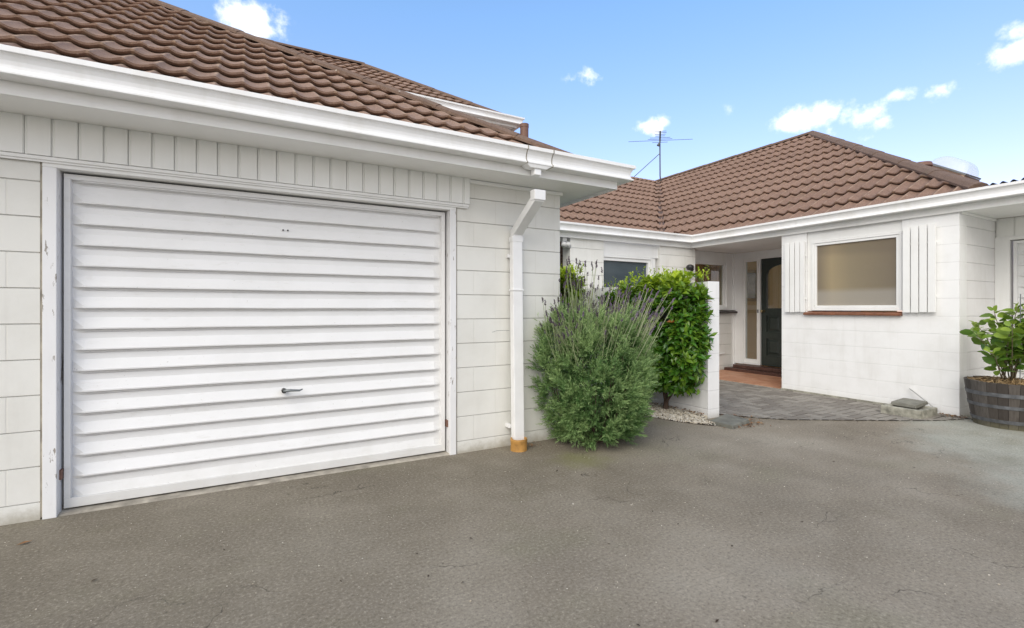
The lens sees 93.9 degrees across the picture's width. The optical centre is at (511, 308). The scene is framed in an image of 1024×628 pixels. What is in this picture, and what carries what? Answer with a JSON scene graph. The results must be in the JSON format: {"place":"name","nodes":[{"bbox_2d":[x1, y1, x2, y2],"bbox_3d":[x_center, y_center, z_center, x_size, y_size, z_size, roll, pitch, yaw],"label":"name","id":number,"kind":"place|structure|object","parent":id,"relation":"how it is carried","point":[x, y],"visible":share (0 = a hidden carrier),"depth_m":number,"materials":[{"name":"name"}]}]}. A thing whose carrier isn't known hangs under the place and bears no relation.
{"place":"outdoors","nodes":[
{"label":"outdoors","id":0,"kind":"place"},
{"bbox_2d":[0,405,1023,627],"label":"ground","id":1,"kind":"structure","parent":0,"point":[525,516],"depth_m":2.42,"materials":[{"name":"grey asphalt"}]},
{"bbox_2d":[0,0,635,525],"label":"garage","id":2,"kind":"structure","parent":1,"relation":"on","point":[204,288],"depth_m":3.24,"materials":[{"name":"paint"}]},
{"bbox_2d":[64,173,444,508],"bbox_3d":[-1.585,0.184,3.362,2.372,2.002,0.131,0,0,-29],"label":"garage door","id":3,"kind":"structure","parent":2,"relation":"in","point":[213,337],"depth_m":3.23,"materials":[{"name":"paint"}]},
{"bbox_2d":[259,37,528,152],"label":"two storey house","id":4,"kind":"structure","parent":1,"relation":"on","point":[486,114],"depth_m":9.07,"materials":[{"name":"paint"}]},
{"bbox_2d":[560,263,588,380],"bbox_3d":[0.741,0.282,6.608,0.548,1.833,0.745,0,0,-29],"label":"hedge shrub","id":5,"kind":"object","parent":1,"relation":"on","point":[562,276],"visible":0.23,"depth_m":6.44,"materials":[{"name":"green plant"}]},
{"bbox_2d":[526,256,674,451],"bbox_3d":[0.779,0.376,4.337,1.277,1.671,1.340,0,0,8],"label":"lavender bush","id":6,"kind":"object","parent":1,"relation":"on","point":[625,393],"visible":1,"depth_m":3.99,"materials":[{"name":"green plant"}]},
{"bbox_2d":[580,281,718,418],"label":"screen wall","id":7,"kind":"structure","parent":1,"relation":"on","point":[705,401],"depth_m":5.21,"materials":[{"name":"paint"}]},
{"bbox_2d":[600,397,715,425],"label":"white gravel","id":8,"kind":"structure","parent":1,"relation":"on","point":[672,413],"depth_m":5.20,"materials":[{"name":"white gravel"}]},
{"bbox_2d":[597,265,717,409],"bbox_3d":[1.605,0.353,5.640,0.587,1.691,1.654,0,0,-29],"label":"hedge shrub","id":9,"kind":"object","parent":8,"relation":"on","point":[681,362],"visible":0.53,"depth_m":5.13,"materials":[{"name":"green plant"}]},
{"bbox_2d":[710,414,748,429],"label":"stone slab","id":10,"kind":"structure","parent":1,"relation":"on","point":[728,421],"depth_m":4.86,"materials":[{"name":"grey stone"}]},
{"bbox_2d":[527,402,971,445],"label":"leaf litter","id":11,"kind":"object","parent":1,"relation":"on","point":[758,422],"visible":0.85,"depth_m":5.14,"materials":[{"name":"brown plant"}]},
{"bbox_2d":[560,131,1023,415],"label":"house","id":12,"kind":"structure","parent":1,"relation":"on","point":[839,268],"depth_m":6.53,"materials":[{"name":"concrete"}]},
{"bbox_2d":[560,237,570,247],"bbox_3d":[0.784,-0.983,7.133,0.166,0.161,0.164,0,0,-29],"label":"security light","id":13,"kind":"object","parent":12,"relation":"attached to","point":[565,242],"visible":0.98,"depth_m":7.11,"materials":[{"name":"white plastic"}]},
{"bbox_2d":[603,241,657,287],"bbox_3d":[1.844,-0.490,7.806,1.368,1.149,0.130,0,0,-29],"label":"window","id":14,"kind":"structure","parent":12,"relation":"in","point":[620,258],"depth_m":7.79,"materials":[{"name":"white paint"}]},
{"bbox_2d":[629,131,689,180],"bbox_3d":[4.257,-4.293,13.747,0.946,1.382,1.801,0,0,-73],"label":"tv antenna","id":15,"kind":"object","parent":12,"relation":"attached to","point":[659,142],"visible":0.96,"depth_m":13.76,"materials":[{"name":"metal"}]},
{"bbox_2d":[686,264,693,270],"bbox_3d":[3.113,-0.705,8.305,0.130,0.109,0.302,0,0,34],"label":"wall light","id":16,"kind":"object","parent":12,"relation":"attached to","point":[690,267],"visible":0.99,"depth_m":8.19,"materials":[{"name":"black metal"}]},
{"bbox_2d":[695,259,737,312],"bbox_3d":[3.734,-0.412,8.999,1.370,1.005,0.205,0,0,-29],"label":"window","id":17,"kind":"structure","parent":12,"relation":"in","point":[723,266],"depth_m":9.14,"materials":[{"name":"white paint"}]},
{"bbox_2d":[759,255,781,366],"bbox_3d":[4.792,0.053,8.449,0.147,1.993,0.869,0,0,-29],"label":"front door","id":18,"kind":"structure","parent":12,"relation":"in","point":[770,319],"depth_m":8.71,"materials":[{"name":"black paint"}]},
{"bbox_2d":[803,220,902,315],"bbox_3d":[4.368,-0.489,6.177,0.105,1.151,1.137,0,0,-29],"label":"window","id":19,"kind":"structure","parent":12,"relation":"in","point":[854,270],"depth_m":6.13,"materials":[{"name":"white paint"}]},
{"bbox_2d":[1013,240,1023,378],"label":"garage door","id":20,"kind":"structure","parent":12,"relation":"in","point":[1018,245],"depth_m":5.56,"materials":[{"name":"paint"}]},
{"bbox_2d":[964,375,1023,430],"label":"barrel planter","id":21,"kind":"object","parent":1,"relation":"on","point":[995,402],"visible":0.98,"depth_m":4.73,"materials":[{"name":"brown wood"}]},
{"bbox_2d":[960,302,1023,382],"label":"potted shrub","id":22,"kind":"object","parent":21,"relation":"on","point":[1005,346],"visible":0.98,"depth_m":4.79,"materials":[{"name":"green plant"}]},
{"bbox_2d":[1019,294,1020,382],"bbox_3d":[5.066,0.320,4.766,0.012,0.930,0.013,0,0,-29],"label":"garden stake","id":23,"kind":"object","parent":21,"relation":"in","point":[1020,322],"visible":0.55,"depth_m":4.76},
{"bbox_2d":[92,421,999,625],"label":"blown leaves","id":24,"kind":"object","parent":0,"point":[652,511],"visible":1,"depth_m":2.40,"materials":[{"name":"plant"}]},
{"bbox_2d":[160,0,1023,184],"label":"sky","id":25,"kind":"structure","parent":0,"point":[941,82],"materials":[{"name":"blue"}]},
{"bbox_2d":[719,370,781,388],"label":"porch floor","id":26,"kind":"structure","parent":0,"point":[756,379],"depth_m":7.97,"materials":[{"name":"tile"}]},
{"bbox_2d":[722,395,958,420],"bbox_3d":[3.050,1.181,6.235,2.222,0.001,3.700,0,0,-29],"label":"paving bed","id":27,"kind":"object","parent":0,"point":[840,410],"visible":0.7,"depth_m":5.23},
{"bbox_2d":[719,380,968,420],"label":"paving","id":28,"kind":"structure","parent":0,"point":[736,396],"depth_m":5.74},
{"bbox_2d":[881,398,937,418],"bbox_3d":[4.448,1.118,5.348,0.464,0.154,0.370,0,0,-29],"label":"drain surround","id":29,"kind":"object","parent":28,"relation":"on","point":[911,408],"visible":0.89,"depth_m":5.27,"materials":[{"name":"concrete"}]}
]}

